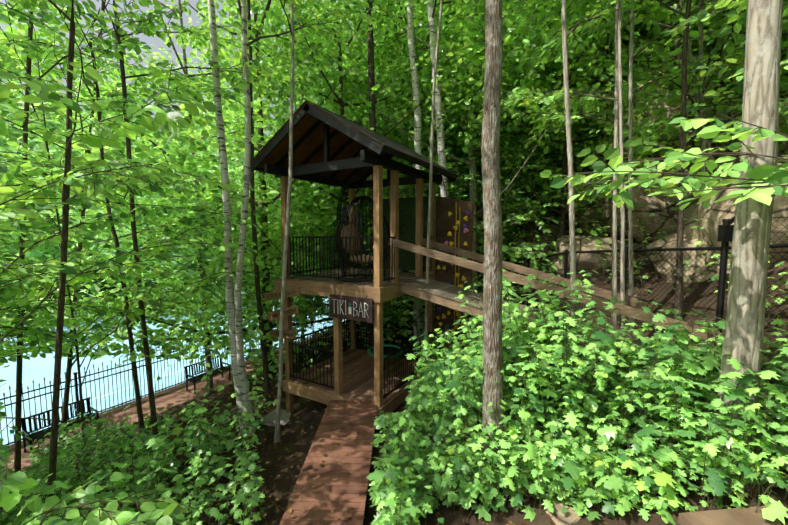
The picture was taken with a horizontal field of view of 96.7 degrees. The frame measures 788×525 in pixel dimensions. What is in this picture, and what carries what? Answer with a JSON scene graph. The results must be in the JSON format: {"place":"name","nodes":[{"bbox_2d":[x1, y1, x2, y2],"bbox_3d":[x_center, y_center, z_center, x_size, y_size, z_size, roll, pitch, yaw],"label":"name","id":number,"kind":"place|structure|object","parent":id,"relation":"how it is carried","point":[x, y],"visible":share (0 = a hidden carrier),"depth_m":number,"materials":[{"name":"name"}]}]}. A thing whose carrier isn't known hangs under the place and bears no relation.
{"place":"outdoors","nodes":[
{"label":"outdoors","id":0,"kind":"place"},
{"bbox_2d":[0,0,417,211],"label":"sky","id":1,"kind":"structure","parent":0,"point":[150,40],"materials":[{"name":"white"}]},
{"bbox_2d":[0,207,787,524],"bbox_3d":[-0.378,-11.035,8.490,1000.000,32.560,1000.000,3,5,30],"label":"ground","id":2,"kind":"structure","parent":0,"point":[298,449],"depth_m":6.72,"materials":[{"name":"soil"}]},
{"bbox_2d":[0,48,82,282],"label":"tree","id":3,"kind":"object","parent":2,"relation":"on","point":[37,252],"visible":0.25,"depth_m":22.95,"materials":[{"name":"green plant"}]},
{"bbox_2d":[0,0,112,297],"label":"tree","id":4,"kind":"object","parent":2,"relation":"on","point":[41,31],"visible":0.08,"depth_m":28.37,"materials":[{"name":"green plant"}]},
{"bbox_2d":[0,141,140,520],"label":"woodland tree","id":5,"kind":"object","parent":2,"relation":"on","point":[31,339],"visible":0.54,"depth_m":6.53,"materials":[{"name":"green plant"}]},
{"bbox_2d":[0,149,147,511],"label":"woodland tree","id":6,"kind":"object","parent":2,"relation":"on","point":[34,505],"visible":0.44,"depth_m":5.21,"materials":[{"name":"green plant"}]},
{"bbox_2d":[0,0,204,471],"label":"tree","id":7,"kind":"object","parent":2,"relation":"on","point":[141,20],"visible":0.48,"depth_m":7.17,"materials":[{"name":"green plant"}]},
{"bbox_2d":[2,110,205,284],"bbox_3d":[-29.953,-7.395,39.689,18.619,20.778,16.386,-3,5,-29],"label":"tree","id":8,"kind":"object","parent":2,"relation":"on","point":[138,143],"visible":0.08,"depth_m":37.37,"materials":[{"name":"green plant"}]},
{"bbox_2d":[0,0,217,519],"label":"tree","id":9,"kind":"object","parent":2,"relation":"on","point":[61,102],"visible":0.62,"depth_m":3.89,"materials":[{"name":"green plant"}]},
{"bbox_2d":[0,161,227,524],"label":"woodland tree","id":10,"kind":"object","parent":2,"relation":"on","point":[15,483],"visible":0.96,"depth_m":4.34,"materials":[{"name":"green plant"}]},
{"bbox_2d":[0,0,256,466],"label":"tree","id":11,"kind":"object","parent":2,"relation":"on","point":[73,173],"visible":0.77,"depth_m":6.53,"materials":[{"name":"green plant"}]},
{"bbox_2d":[0,0,258,479],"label":"woodland tree","id":12,"kind":"object","parent":2,"relation":"on","point":[157,299],"visible":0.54,"depth_m":7.27,"materials":[{"name":"green plant"}]},
{"bbox_2d":[0,368,267,524],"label":"shrubs","id":13,"kind":"object","parent":2,"relation":"on","point":[154,443],"depth_m":5.92,"materials":[{"name":"plant"}]},
{"bbox_2d":[0,0,274,442],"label":"tree","id":14,"kind":"object","parent":2,"relation":"on","point":[19,46],"visible":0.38,"depth_m":7.69,"materials":[{"name":"green plant"}]},
{"bbox_2d":[26,47,259,297],"bbox_3d":[-21.624,-7.177,30.826,15.419,21.654,17.029,3,5,30],"label":"tree","id":15,"kind":"object","parent":2,"relation":"on","point":[155,141],"visible":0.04,"depth_m":28.24,"materials":[{"name":"green plant"}]},
{"bbox_2d":[0,0,335,464],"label":"tree","id":16,"kind":"object","parent":2,"relation":"on","point":[191,162],"visible":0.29,"depth_m":10.46,"materials":[{"name":"green plant"}]},
{"bbox_2d":[0,312,342,447],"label":"iron fence","id":17,"kind":"object","parent":2,"relation":"on","point":[76,384],"visible":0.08,"depth_m":11.41,"materials":[{"name":"black metal"}]},
{"bbox_2d":[0,289,345,469],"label":"swimming pool","id":18,"kind":"object","parent":2,"relation":"on","point":[37,369],"depth_m":13.85,"materials":[{"name":"liquid"}]},
{"bbox_2d":[21,397,99,457],"bbox_3d":[-9.345,4.599,9.869,0.590,0.921,1.500,3,5,30],"label":"park bench","id":19,"kind":"object","parent":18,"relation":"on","point":[37,435],"visible":0.67,"depth_m":9.68,"materials":[{"name":"black metal"}]},
{"bbox_2d":[184,356,230,393],"bbox_3d":[-7.186,4.301,13.575,0.590,0.921,1.500,3,5,30],"label":"park bench","id":20,"kind":"object","parent":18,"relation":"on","point":[196,378],"visible":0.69,"depth_m":13.45,"materials":[{"name":"black metal"}]},
{"bbox_2d":[164,426,220,462],"bbox_3d":[-4.798,4.218,8.175,1.000,0.270,0.990,3,5,30],"label":"shrub","id":21,"kind":"object","parent":2,"relation":"on","point":[183,452],"visible":0.08,"depth_m":7.74,"materials":[{"name":"green plant"}]},
{"bbox_2d":[120,0,272,404],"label":"tree","id":22,"kind":"object","parent":2,"relation":"on","point":[267,386],"visible":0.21,"depth_m":9.38,"materials":[{"name":"grey plant"}]},
{"bbox_2d":[144,354,263,426],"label":"bank shrubs","id":23,"kind":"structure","parent":2,"relation":"on","point":[251,377],"depth_m":10.95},
{"bbox_2d":[101,0,325,451],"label":"tree","id":24,"kind":"object","parent":2,"relation":"on","point":[201,45],"visible":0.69,"depth_m":7.67,"materials":[{"name":"green plant"}]},
{"bbox_2d":[166,108,266,258],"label":"tree","id":25,"kind":"object","parent":2,"relation":"on","point":[207,162],"visible":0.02,"depth_m":47.24,"materials":[{"name":"green plant"}]},
{"bbox_2d":[181,97,278,259],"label":"tree","id":26,"kind":"object","parent":2,"relation":"on","point":[204,169],"depth_m":38.39,"materials":[{"name":"green plant"}]},
{"bbox_2d":[153,214,313,363],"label":"woodland tree","id":27,"kind":"object","parent":2,"relation":"on","point":[190,343],"visible":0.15,"depth_m":11.91,"materials":[{"name":"green plant"}]},
{"bbox_2d":[207,0,266,436],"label":"fork tree","id":28,"kind":"object","parent":2,"relation":"on","point":[229,294],"visible":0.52,"depth_m":7.80,"materials":[{"name":"grey plant"}]},
{"bbox_2d":[0,0,523,391],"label":"tree","id":29,"kind":"object","parent":2,"relation":"on","point":[275,27],"visible":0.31,"depth_m":10.21,"materials":[{"name":"green plant"}]},
{"bbox_2d":[96,5,436,354],"bbox_3d":[-3.931,-3.003,13.514,14.574,14.207,12.150,3,5,30],"label":"tree","id":30,"kind":"object","parent":2,"relation":"on","point":[239,126],"visible":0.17,"depth_m":11.74,"materials":[{"name":"green plant"}]},
{"bbox_2d":[142,0,399,344],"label":"woodland tree","id":31,"kind":"object","parent":2,"relation":"on","point":[320,307],"visible":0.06,"depth_m":12.56,"materials":[{"name":"green plant"}]},
{"bbox_2d":[260,409,290,426],"bbox_3d":[-2.737,3.786,8.505,0.750,0.100,0.600,2,5,19],"label":"stone","id":32,"kind":"object","parent":2,"relation":"on","point":[270,418],"visible":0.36,"depth_m":8.40,"materials":[{"name":"stone"}]},
{"bbox_2d":[274,0,300,442],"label":"thin tree","id":33,"kind":"object","parent":2,"relation":"on","point":[280,371],"visible":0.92,"depth_m":7.05,"materials":[{"name":"grey plant"}]},
{"bbox_2d":[234,0,383,434],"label":"fork tree","id":34,"kind":"object","parent":2,"relation":"on","point":[309,23],"visible":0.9,"depth_m":7.75,"materials":[{"name":"grey plant"}]},
{"bbox_2d":[154,0,482,350],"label":"tree","id":35,"kind":"object","parent":2,"relation":"on","point":[275,262],"visible":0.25,"depth_m":10.97,"materials":[{"name":"green plant"}]},
{"bbox_2d":[260,4,388,302],"bbox_3d":[-2.836,-4.285,17.811,10.196,15.732,9.125,3,5,30],"label":"woodland tree","id":36,"kind":"object","parent":2,"relation":"on","point":[324,297],"depth_m":16.89,"materials":[{"name":"green plant"}]},
{"bbox_2d":[178,0,473,325],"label":"tree","id":37,"kind":"object","parent":2,"relation":"on","point":[389,88],"visible":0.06,"depth_m":12.62,"materials":[{"name":"green plant"}]},
{"bbox_2d":[280,400,377,524],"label":"boardwalk","id":38,"kind":"structure","parent":2,"relation":"on","point":[348,488],"depth_m":5.37,"materials":[{"name":"brown wood"}]},
{"bbox_2d":[296,202,400,333],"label":"woodland tree","id":39,"kind":"object","parent":2,"relation":"on","point":[363,247],"visible":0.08,"depth_m":13.17,"materials":[{"name":"green plant"}]},
{"bbox_2d":[250,100,458,426],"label":"play tower","id":40,"kind":"structure","parent":2,"relation":"on","point":[331,148],"depth_m":7.98,"materials":[{"name":"brown wood"}]},
{"bbox_2d":[264,287,300,338],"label":"trail sign boards","id":41,"kind":"object","parent":40,"relation":"attached to","point":[288,311],"visible":0.85,"depth_m":8.39,"materials":[{"name":"brown wood"}]},
{"bbox_2d":[329,291,372,322],"bbox_3d":[-0.918,0.922,7.361,1.120,0.571,0.050,3,5,30],"label":"sign","id":42,"kind":"object","parent":40,"relation":"attached to","point":[351,308],"visible":1,"depth_m":7.33,"materials":[{"name":"brown wood"}]},
{"bbox_2d":[287,236,432,398],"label":"deck railings","id":43,"kind":"object","parent":40,"relation":"on","point":[310,347],"visible":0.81,"depth_m":8.10,"materials":[{"name":"black metal"}]},
{"bbox_2d":[335,177,389,281],"bbox_3d":[-0.704,-0.788,8.092,1.313,2.351,1.314,-1,5,-10],"label":"hanging egg chair","id":44,"kind":"object","parent":40,"relation":"on","point":[348,230],"visible":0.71,"depth_m":8.09,"materials":[{"name":"wicker"}]},
{"bbox_2d":[356,304,373,350],"bbox_3d":[-0.791,1.600,10.601,0.940,2.190,0.024,3,5,30],"label":"net","id":45,"kind":"object","parent":40,"relation":"attached to","point":[366,333],"visible":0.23,"depth_m":10.70,"materials":[{"name":"fabric"}]},
{"bbox_2d":[367,299,402,357],"bbox_3d":[-0.215,1.472,8.880,0.930,1.672,0.930,3,5,30],"label":"saucer swing","id":46,"kind":"object","parent":40,"relation":"attached to","point":[388,349],"visible":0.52,"depth_m":8.95,"materials":[{"name":"green"}]},
{"bbox_2d":[383,196,427,296],"bbox_3d":[0.268,-0.426,9.791,1.570,2.730,0.050,3,5,30],"label":"boxwood screen","id":47,"kind":"object","parent":40,"relation":"attached to","point":[407,219],"visible":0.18,"depth_m":9.68,"materials":[{"name":"green plant"}]},
{"bbox_2d":[434,196,473,364],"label":"climbing wall","id":48,"kind":"structure","parent":40,"relation":"attached to","point":[454,227],"depth_m":9.10,"materials":[{"name":"brown wood"}]},
{"bbox_2d":[316,0,420,348],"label":"tree","id":49,"kind":"object","parent":2,"relation":"on","point":[370,83],"visible":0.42,"depth_m":11.51,"materials":[{"name":"grey plant"}]},
{"bbox_2d":[315,5,458,272],"bbox_3d":[-0.940,-5.497,15.629,8.045,17.006,8.345,1,5,12],"label":"woodland tree","id":50,"kind":"object","parent":2,"relation":"on","point":[400,115],"depth_m":14.53,"materials":[{"name":"green plant"}]},
{"bbox_2d":[360,0,428,343],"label":"birch","id":51,"kind":"object","parent":2,"relation":"on","point":[410,45],"visible":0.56,"depth_m":11.11,"materials":[{"name":"grey plant"}]},
{"bbox_2d":[315,0,480,298],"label":"tree","id":52,"kind":"object","parent":2,"relation":"on","point":[388,69],"depth_m":18.53,"materials":[{"name":"green plant"}]},
{"bbox_2d":[297,0,544,270],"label":"tree","id":53,"kind":"object","parent":2,"relation":"on","point":[507,128],"visible":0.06,"depth_m":13.22,"materials":[{"name":"green plant"}]},
{"bbox_2d":[65,255,785,524],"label":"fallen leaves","id":54,"kind":"object","parent":2,"relation":"on","point":[436,514],"visible":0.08,"depth_m":6.51,"materials":[{"name":"brown plant"}]},
{"bbox_2d":[288,0,576,325],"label":"tree","id":55,"kind":"object","parent":2,"relation":"on","point":[523,30],"visible":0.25,"depth_m":11.20,"materials":[{"name":"green plant"}]},
{"bbox_2d":[83,256,787,524],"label":"ground debris","id":56,"kind":"object","parent":2,"relation":"on","point":[303,402],"visible":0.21,"depth_m":7.85,"materials":[{"name":"brown plant"}]},
{"bbox_2d":[335,4,555,222],"bbox_3d":[2.944,-7.708,23.141,13.616,18.627,17.394,-3,6,-36],"label":"tree","id":57,"kind":"object","parent":2,"relation":"on","point":[397,79],"visible":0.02,"depth_m":19.92,"materials":[{"name":"green plant"}]},
{"bbox_2d":[379,0,516,197],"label":"birch","id":58,"kind":"object","parent":2,"relation":"on","point":[431,7],"visible":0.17,"depth_m":10.65,"materials":[{"name":"white plant"}]},
{"bbox_2d":[424,0,484,368],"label":"thin tree","id":59,"kind":"object","parent":2,"relation":"on","point":[481,8],"visible":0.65,"depth_m":7.82,"materials":[{"name":"grey plant"}]},
{"bbox_2d":[378,0,545,261],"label":"woodland tree","id":60,"kind":"object","parent":2,"relation":"on","point":[534,216],"visible":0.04,"depth_m":14.02,"materials":[{"name":"green plant"}]},
{"bbox_2d":[399,19,546,230],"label":"woodland tree","id":61,"kind":"object","parent":2,"relation":"on","point":[465,185],"depth_m":17.15,"materials":[{"name":"green plant"}]},
{"bbox_2d":[312,0,646,294],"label":"tree","id":62,"kind":"object","parent":2,"relation":"on","point":[509,20],"visible":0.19,"depth_m":11.37,"materials":[{"name":"green plant"}]},
{"bbox_2d":[479,0,504,483],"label":"tree","id":63,"kind":"object","parent":2,"relation":"on","point":[493,392],"visible":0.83,"depth_m":4.58,"materials":[{"name":"grey plant"}]},
{"bbox_2d":[376,0,622,270],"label":"tree","id":64,"kind":"object","parent":2,"relation":"on","point":[588,64],"visible":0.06,"depth_m":12.63,"materials":[{"name":"green plant"}]},
{"bbox_2d":[407,0,606,290],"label":"woodland tree","id":65,"kind":"object","parent":2,"relation":"on","point":[518,219],"visible":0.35,"depth_m":11.52,"materials":[{"name":"green plant"}]},
{"bbox_2d":[406,0,639,258],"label":"tree","id":66,"kind":"object","parent":2,"relation":"on","point":[590,83],"depth_m":15.25,"materials":[{"name":"green plant"}]},
{"bbox_2d":[478,107,583,234],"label":"tree","id":67,"kind":"object","parent":2,"relation":"on","point":[556,161],"depth_m":17.96,"materials":[{"name":"green plant"}]},
{"bbox_2d":[511,218,568,267],"bbox_3d":[6.117,-0.815,14.855,2.418,1.648,2.852,-31,29,8],"label":"shrub","id":68,"kind":"object","parent":2,"relation":"on","point":[554,230],"visible":0.25,"depth_m":14.11,"materials":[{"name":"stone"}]},
{"bbox_2d":[458,3,635,218],"bbox_3d":[6.877,-7.682,14.492,9.646,14.452,7.711,3,5,30],"label":"woodland tree","id":69,"kind":"object","parent":2,"relation":"on","point":[579,150],"visible":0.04,"depth_m":13.39,"materials":[{"name":"green plant"}]},
{"bbox_2d":[500,1,601,204],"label":"woodland tree","id":70,"kind":"object","parent":2,"relation":"on","point":[539,169],"depth_m":16.65,"materials":[{"name":"green plant"}]},
{"bbox_2d":[390,238,723,368],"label":"ramp bridge","id":71,"kind":"structure","parent":2,"relation":"on","point":[439,292],"depth_m":7.03,"materials":[{"name":"brown wood"}]},
{"bbox_2d":[456,0,674,224],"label":"tree","id":72,"kind":"object","parent":2,"relation":"on","point":[572,85],"depth_m":14.02,"materials":[{"name":"green plant"}]},
{"bbox_2d":[511,0,626,332],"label":"thin tree","id":73,"kind":"object","parent":2,"relation":"on","point":[584,99],"visible":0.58,"depth_m":7.11,"materials":[{"name":"grey plant"}]},
{"bbox_2d":[474,0,669,216],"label":"tree","id":74,"kind":"object","parent":2,"relation":"on","point":[538,28],"depth_m":15.79,"materials":[{"name":"green plant"}]},
{"bbox_2d":[406,0,743,237],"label":"tree","id":75,"kind":"object","parent":2,"relation":"on","point":[562,212],"visible":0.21,"depth_m":11.76,"materials":[{"name":"green plant"}]},
{"bbox_2d":[366,269,787,524],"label":"maple saplings","id":76,"kind":"object","parent":2,"relation":"on","point":[471,489],"depth_m":4.29,"materials":[{"name":"plant"}]},
{"bbox_2d":[368,263,787,524],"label":"underbrush","id":77,"kind":"object","parent":2,"relation":"on","point":[616,483],"depth_m":4.32,"materials":[{"name":"plant"}]},
{"bbox_2d":[472,0,684,337],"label":"thin tree","id":78,"kind":"object","parent":2,"relation":"on","point":[509,101],"visible":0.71,"depth_m":6.71,"materials":[{"name":"grey plant"}]},
{"bbox_2d":[546,235,627,277],"bbox_3d":[6.591,-0.016,11.776,2.466,1.634,3.076,13,0,17],"label":"boulder","id":79,"kind":"object","parent":2,"relation":"on","point":[581,244],"visible":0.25,"depth_m":10.71,"materials":[{"name":"stone"}]},
{"bbox_2d":[404,315,787,465],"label":"maple saplings","id":80,"kind":"object","parent":2,"relation":"on","point":[721,324],"depth_m":4.56,"materials":[{"name":"plant"}]},
{"bbox_2d":[531,13,666,178],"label":"woodland tree","id":81,"kind":"object","parent":2,"relation":"on","point":[559,161],"depth_m":14.43,"materials":[{"name":"green plant"}]},
{"bbox_2d":[525,0,675,334],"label":"tree","id":82,"kind":"object","parent":2,"relation":"on","point":[564,48],"visible":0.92,"depth_m":6.19,"materials":[{"name":"green plant"}]},
{"bbox_2d":[560,145,657,236],"bbox_3d":[8.275,-2.541,13.132,4.083,2.640,3.604,-32,-3,-42],"label":"boulder","id":83,"kind":"object","parent":2,"relation":"on","point":[581,225],"visible":0.04,"depth_m":12.28,"materials":[{"name":"stone"}]},
{"bbox_2d":[500,0,740,193],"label":"woodland tree","id":84,"kind":"object","parent":2,"relation":"on","point":[663,121],"visible":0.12,"depth_m":10.80,"materials":[{"name":"green plant"}]},
{"bbox_2d":[511,0,733,335],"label":"thin tree","id":85,"kind":"object","parent":2,"relation":"on","point":[645,90],"visible":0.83,"depth_m":7.25,"materials":[{"name":"green plant"}]},
{"bbox_2d":[557,0,691,320],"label":"tree","id":86,"kind":"object","parent":2,"relation":"on","point":[680,217],"visible":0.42,"depth_m":6.29,"materials":[{"name":"green plant"}]},
{"bbox_2d":[483,0,787,172],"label":"tree","id":87,"kind":"object","parent":2,"relation":"on","point":[581,69],"visible":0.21,"depth_m":12.00,"materials":[{"name":"green plant"}]},
{"bbox_2d":[502,187,787,355],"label":"chain link fence","id":88,"kind":"object","parent":2,"relation":"on","point":[725,233],"visible":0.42,"depth_m":5.74,"materials":[{"name":"black"}]},
{"bbox_2d":[569,0,728,197],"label":"leaning tree","id":89,"kind":"object","parent":2,"relation":"on","point":[693,71],"visible":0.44,"depth_m":7.46,"materials":[{"name":"green plant"}]},
{"bbox_2d":[516,10,781,171],"bbox_3d":[9.773,-10.514,16.173,10.086,16.381,10.569,-1,5,-8],"label":"tree","id":90,"kind":"object","parent":2,"relation":"on","point":[628,73],"depth_m":14.34,"materials":[{"name":"green plant"}]},
{"bbox_2d":[602,167,723,240],"bbox_3d":[8.279,-1.747,10.744,3.374,2.341,2.735,3,5,30],"label":"boulder","id":91,"kind":"object","parent":2,"relation":"on","point":[661,207],"visible":0.23,"depth_m":9.95,"materials":[{"name":"stone"}]},
{"bbox_2d":[587,15,739,146],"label":"woodland tree","id":92,"kind":"object","parent":2,"relation":"on","point":[641,32],"depth_m":13.48,"materials":[{"name":"green plant"}]},
{"bbox_2d":[540,0,787,284],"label":"woodland tree","id":93,"kind":"object","parent":2,"relation":"on","point":[765,175],"visible":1,"depth_m":3.06,"materials":[{"name":"green plant"}]},
{"bbox_2d":[545,501,782,524],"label":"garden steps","id":94,"kind":"structure","parent":2,"relation":"on","point":[742,516],"depth_m":3.22,"materials":[{"name":"beige stone"}]},
{"bbox_2d":[543,0,787,184],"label":"tree","id":95,"kind":"object","parent":2,"relation":"on","point":[676,53],"visible":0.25,"depth_m":8.42,"materials":[{"name":"green plant"}]},
{"bbox_2d":[627,69,739,169],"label":"tree","id":96,"kind":"object","parent":2,"relation":"on","point":[653,116],"visible":0.06,"depth_m":10.37,"materials":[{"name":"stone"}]},
{"bbox_2d":[581,175,787,325],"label":"shrubs behind fence","id":97,"kind":"object","parent":2,"relation":"on","point":[713,277],"depth_m":7.81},
{"bbox_2d":[584,6,786,111],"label":"tree","id":98,"kind":"object","parent":2,"relation":"on","point":[696,47],"depth_m":13.46,"materials":[{"name":"green plant"}]},
{"bbox_2d":[646,232,730,282],"bbox_3d":[7.145,0.051,7.450,1.906,1.705,2.750,17,-17,-31],"label":"boulder","id":99,"kind":"object","parent":2,"relation":"on","point":[669,241],"visible":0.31,"depth_m":7.49,"materials":[{"name":"stone"}]},
{"bbox_2d":[594,0,787,103],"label":"tree","id":100,"kind":"object","parent":2,"relation":"on","point":[707,52],"depth_m":11.91,"materials":[{"name":"green plant"}]},
{"bbox_2d":[603,19,787,133],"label":"tree","id":101,"kind":"object","parent":2,"relation":"on","point":[709,33],"visible":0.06,"depth_m":9.09,"materials":[{"name":"green plant"}]},
{"bbox_2d":[623,0,787,105],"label":"tree","id":102,"kind":"object","parent":2,"relation":"on","point":[641,28],"visible":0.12,"depth_m":10.36,"materials":[{"name":"green plant"}]},
{"bbox_2d":[637,0,785,91],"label":"tree","id":103,"kind":"object","parent":2,"relation":"on","point":[742,29],"depth_m":10.79,"materials":[{"name":"green plant"}]},
{"bbox_2d":[661,0,787,141],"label":"woodland tree","id":104,"kind":"object","parent":2,"relation":"on","point":[704,15],"visible":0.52,"depth_m":5.12,"materials":[{"name":"green plant"}]},
{"bbox_2d":[662,0,787,73],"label":"tree","id":105,"kind":"object","parent":2,"relation":"on","point":[685,1],"visible":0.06,"depth_m":10.05,"materials":[{"name":"green plant"}]},
{"bbox_2d":[668,0,787,185],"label":"thin tree","id":106,"kind":"object","parent":2,"relation":"on","point":[740,57],"visible":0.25,"depth_m":7.49,"materials":[{"name":"green plant"}]},
{"bbox_2d":[684,154,787,261],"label":"boulder","id":107,"kind":"object","parent":2,"relation":"on","point":[717,212],"visible":0.23,"depth_m":6.79,"materials":[{"name":"stone"}]},
{"bbox_2d":[711,0,782,492],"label":"smooth tree","id":108,"kind":"object","parent":2,"relation":"on","point":[745,320],"visible":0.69,"depth_m":3.38,"materials":[{"name":"grey plant"}]},
{"bbox_2d":[717,141,783,184],"bbox_3d":[11.570,-2.760,10.992,3.909,2.856,2.956,2,9,-22],"label":"boulder","id":109,"kind":"object","parent":2,"relation":"on","point":[737,156],"visible":0.02,"depth_m":10.31,"materials":[{"name":"stone"}]},
{"bbox_2d":[778,113,787,156],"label":"tree","id":110,"kind":"object","parent":2,"relation":"on","point":[785,144],"visible":0.02,"depth_m":9.49,"materials":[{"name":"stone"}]},
{"bbox_2d":[781,1,787,59],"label":"woodland tree","id":111,"kind":"object","parent":2,"relation":"on","point":[782,43],"visible":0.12,"depth_m":6.86,"materials":[{"name":"green plant"}]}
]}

